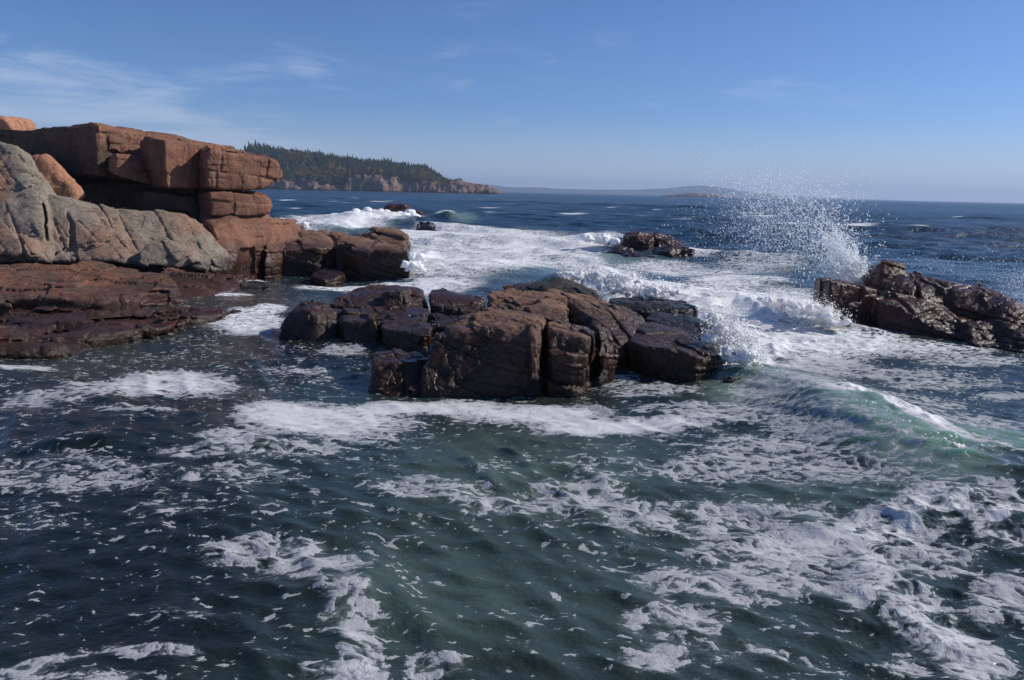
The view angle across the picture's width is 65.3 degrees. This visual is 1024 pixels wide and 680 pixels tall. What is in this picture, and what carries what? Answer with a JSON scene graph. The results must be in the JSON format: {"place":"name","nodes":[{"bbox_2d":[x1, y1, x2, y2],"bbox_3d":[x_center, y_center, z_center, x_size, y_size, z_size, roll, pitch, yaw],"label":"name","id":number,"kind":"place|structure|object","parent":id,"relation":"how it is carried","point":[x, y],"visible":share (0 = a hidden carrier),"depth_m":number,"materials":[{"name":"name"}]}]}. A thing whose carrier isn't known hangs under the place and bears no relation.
{"place":"outdoors","nodes":[
{"label":"outdoors","id":0,"kind":"place"},
{"bbox_2d":[0,142,232,273],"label":"grey slope","id":1,"kind":"structure","parent":0,"point":[42,222],"depth_m":40.16,"materials":[{"name":"stone"}]},
{"bbox_2d":[32,154,84,199],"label":"boulder","id":2,"kind":"object","parent":1,"relation":"on","point":[58,177],"visible":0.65,"depth_m":42.78,"materials":[{"name":"orange stone"}]},
{"bbox_2d":[0,122,300,279],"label":"sea cliff","id":3,"kind":"structure","parent":0,"point":[210,186],"depth_m":45.71,"materials":[{"name":"brown stone"}]},
{"bbox_2d":[0,116,36,130],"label":"boulder","id":4,"kind":"object","parent":3,"relation":"on","point":[14,123],"visible":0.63,"depth_m":51.37,"materials":[{"name":"orange stone"}]},
{"bbox_2d":[260,153,500,193],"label":"headland","id":5,"kind":"structure","parent":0,"point":[372,182],"depth_m":1237.80,"materials":[{"name":"brown stone"}]},
{"bbox_2d":[240,139,461,185],"bbox_3d":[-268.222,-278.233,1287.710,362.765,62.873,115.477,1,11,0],"label":"conifer forest","id":6,"kind":"object","parent":5,"relation":"on","point":[422,175],"visible":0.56,"depth_m":1273.77,"materials":[{"name":"green plant"}]},
{"bbox_2d":[0,189,1023,679],"bbox_3d":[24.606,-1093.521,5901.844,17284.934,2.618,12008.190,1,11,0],"label":"sea","id":7,"kind":"structure","parent":0,"point":[246,493],"depth_m":13.51,"materials":[{"name":"liquid"}]},
{"bbox_2d":[0,260,247,358],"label":"rock shelf","id":8,"kind":"object","parent":7,"relation":"in","point":[56,311],"visible":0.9,"depth_m":29.08,"materials":[{"name":"red stone"}]},
{"bbox_2d":[240,286,270,290],"bbox_3d":[-12.727,-2.279,39.497,1.721,0.810,0.711,-4,12,-28],"label":"wash rock","id":9,"kind":"object","parent":7,"relation":"in","point":[266,288],"visible":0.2,"depth_m":39.39,"materials":[{"name":"stone"}]},
{"bbox_2d":[283,214,309,228],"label":"breaking foam","id":10,"kind":"object","parent":7,"relation":"on","point":[304,225],"visible":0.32,"depth_m":55.64,"materials":[{"name":"white"}]},
{"bbox_2d":[309,267,345,286],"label":"wash rock","id":11,"kind":"object","parent":7,"relation":"in","point":[325,277],"visible":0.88,"depth_m":45.51,"materials":[{"name":"brown stone"}]},
{"bbox_2d":[282,227,410,280],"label":"point rock","id":12,"kind":"object","parent":7,"relation":"in","point":[379,253],"visible":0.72,"depth_m":48.77,"materials":[{"name":"brown stone"}]},
{"bbox_2d":[279,284,485,355],"bbox_3d":[-3.694,-0.675,28.784,6.821,1.996,7.236,7,12,27],"label":"rock ledge","id":13,"kind":"object","parent":7,"relation":"in","point":[398,316],"visible":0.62,"depth_m":27.30,"materials":[{"name":"brown stone"}]},
{"bbox_2d":[350,207,420,216],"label":"breaking foam","id":14,"kind":"object","parent":7,"relation":"on","point":[411,212],"visible":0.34,"depth_m":141.07,"materials":[{"name":"white"}]},
{"bbox_2d":[384,203,427,214],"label":"surf rock","id":15,"kind":"object","parent":7,"relation":"in","point":[392,207],"visible":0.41,"depth_m":148.22,"materials":[{"name":"brown stone"}]},
{"bbox_2d":[400,249,429,273],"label":"breaking foam","id":16,"kind":"object","parent":7,"relation":"on","point":[412,264],"visible":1,"depth_m":46.20,"materials":[{"name":"white"}]},
{"bbox_2d":[416,221,435,230],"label":"surf rock","id":17,"kind":"object","parent":7,"relation":"in","point":[428,226],"visible":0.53,"depth_m":99.72,"materials":[{"name":"black stone"}]},
{"bbox_2d":[368,278,644,397],"bbox_3d":[0.810,-0.150,24.837,6.475,2.614,12.564,5,11,21],"label":"central rock","id":18,"kind":"object","parent":7,"relation":"in","point":[511,338],"visible":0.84,"depth_m":20.45,"materials":[{"name":"brown stone"}]},
{"bbox_2d":[579,233,621,245],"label":"breaking foam","id":19,"kind":"object","parent":7,"relation":"on","point":[605,239],"visible":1,"depth_m":71.49,"materials":[{"name":"white"}]},
{"bbox_2d":[553,259,683,299],"bbox_3d":[4.071,-2.285,30.376,5.719,1.647,2.609,11,14,42],"label":"breaking foam","id":20,"kind":"object","parent":7,"relation":"on","point":[619,283],"visible":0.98,"depth_m":30.12,"materials":[{"name":"white"}]},
{"bbox_2d":[603,231,694,257],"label":"surf rock","id":21,"kind":"object","parent":7,"relation":"in","point":[660,243],"visible":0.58,"depth_m":70.55,"materials":[{"name":"brown stone"}]},
{"bbox_2d":[609,296,697,321],"bbox_3d":[5.033,-0.507,28.882,3.223,2.013,2.996,1,11,0],"label":"rock","id":22,"kind":"object","parent":7,"relation":"in","point":[645,309],"visible":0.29,"depth_m":27.78,"materials":[{"name":"brown stone"}]},
{"bbox_2d":[626,322,725,381],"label":"sloping slab","id":23,"kind":"structure","parent":7,"relation":"in","point":[661,352],"depth_m":21.87,"materials":[{"name":"brown stone"}]},
{"bbox_2d":[646,311,720,353],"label":"back slab","id":24,"kind":"structure","parent":7,"relation":"in","point":[689,325],"depth_m":25.37,"materials":[{"name":"stone"}]},
{"bbox_2d":[664,193,725,197],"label":"islet","id":25,"kind":"object","parent":7,"relation":"in","point":[691,195],"visible":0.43,"depth_m":2257.02,"materials":[{"name":"stone"}]},
{"bbox_2d":[723,376,740,382],"bbox_3d":[5.775,1.445,21.082,0.677,1.068,0.534,1,11,0],"label":"wash rock","id":26,"kind":"object","parent":7,"relation":"in","point":[729,379],"visible":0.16,"depth_m":20.85,"materials":[{"name":"stone"}]},
{"bbox_2d":[694,293,771,367],"bbox_3d":[6.375,-0.258,22.412,2.520,2.146,2.431,-7,13,-37],"label":"breaking foam","id":27,"kind":"object","parent":7,"relation":"on","point":[742,346],"visible":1,"depth_m":22.16,"materials":[{"name":"white"}]},
{"bbox_2d":[631,145,896,299],"bbox_3d":[11.420,-5.060,34.172,12.420,7.656,7.132,1,11,0],"label":"splash spray","id":28,"kind":"object","parent":7,"relation":"on","point":[837,261],"visible":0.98,"depth_m":33.78,"materials":[{"name":"white liquid"}]},
{"bbox_2d":[731,285,856,329],"bbox_3d":[10.941,-1.417,31.238,4.870,1.807,2.323,5,11,21],"label":"breaking foam","id":29,"kind":"object","parent":7,"relation":"on","point":[825,316],"visible":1,"depth_m":30.83,"materials":[{"name":"white"}]},
{"bbox_2d":[819,222,867,283],"bbox_3d":[14.080,-3.667,33.847,2.271,3.440,2.103,-7,13,-36],"label":"breaking foam","id":30,"kind":"object","parent":7,"relation":"on","point":[855,280],"visible":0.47,"depth_m":33.77,"materials":[{"name":"white"}]},
{"bbox_2d":[803,381,996,453],"bbox_3d":[7.714,1.655,16.696,1.223,0.863,5.384,-2,11,-17],"label":"breaking foam","id":31,"kind":"object","parent":7,"relation":"on","point":[957,445],"visible":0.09,"depth_m":15.03,"materials":[{"name":"white"}]},
{"bbox_2d":[813,259,1023,352],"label":"seaward rock","id":32,"kind":"object","parent":7,"relation":"in","point":[891,295],"visible":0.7,"depth_m":30.99,"materials":[{"name":"brown stone"}]},
{"bbox_2d":[898,242,1023,303],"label":"splash spray","id":33,"kind":"object","parent":7,"relation":"on","point":[1017,281],"visible":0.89,"depth_m":33.97,"materials":[{"name":"white liquid"}]},
{"bbox_2d":[0,0,1023,202],"label":"sky","id":34,"kind":"structure","parent":0,"point":[556,94],"materials":[{"name":"blue"}]},
{"bbox_2d":[475,183,901,200],"bbox_3d":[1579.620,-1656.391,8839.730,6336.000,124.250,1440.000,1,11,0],"label":"hills","id":35,"kind":"structure","parent":0,"point":[692,189],"depth_m":8524.02,"materials":[{"name":"grey"}]}
]}

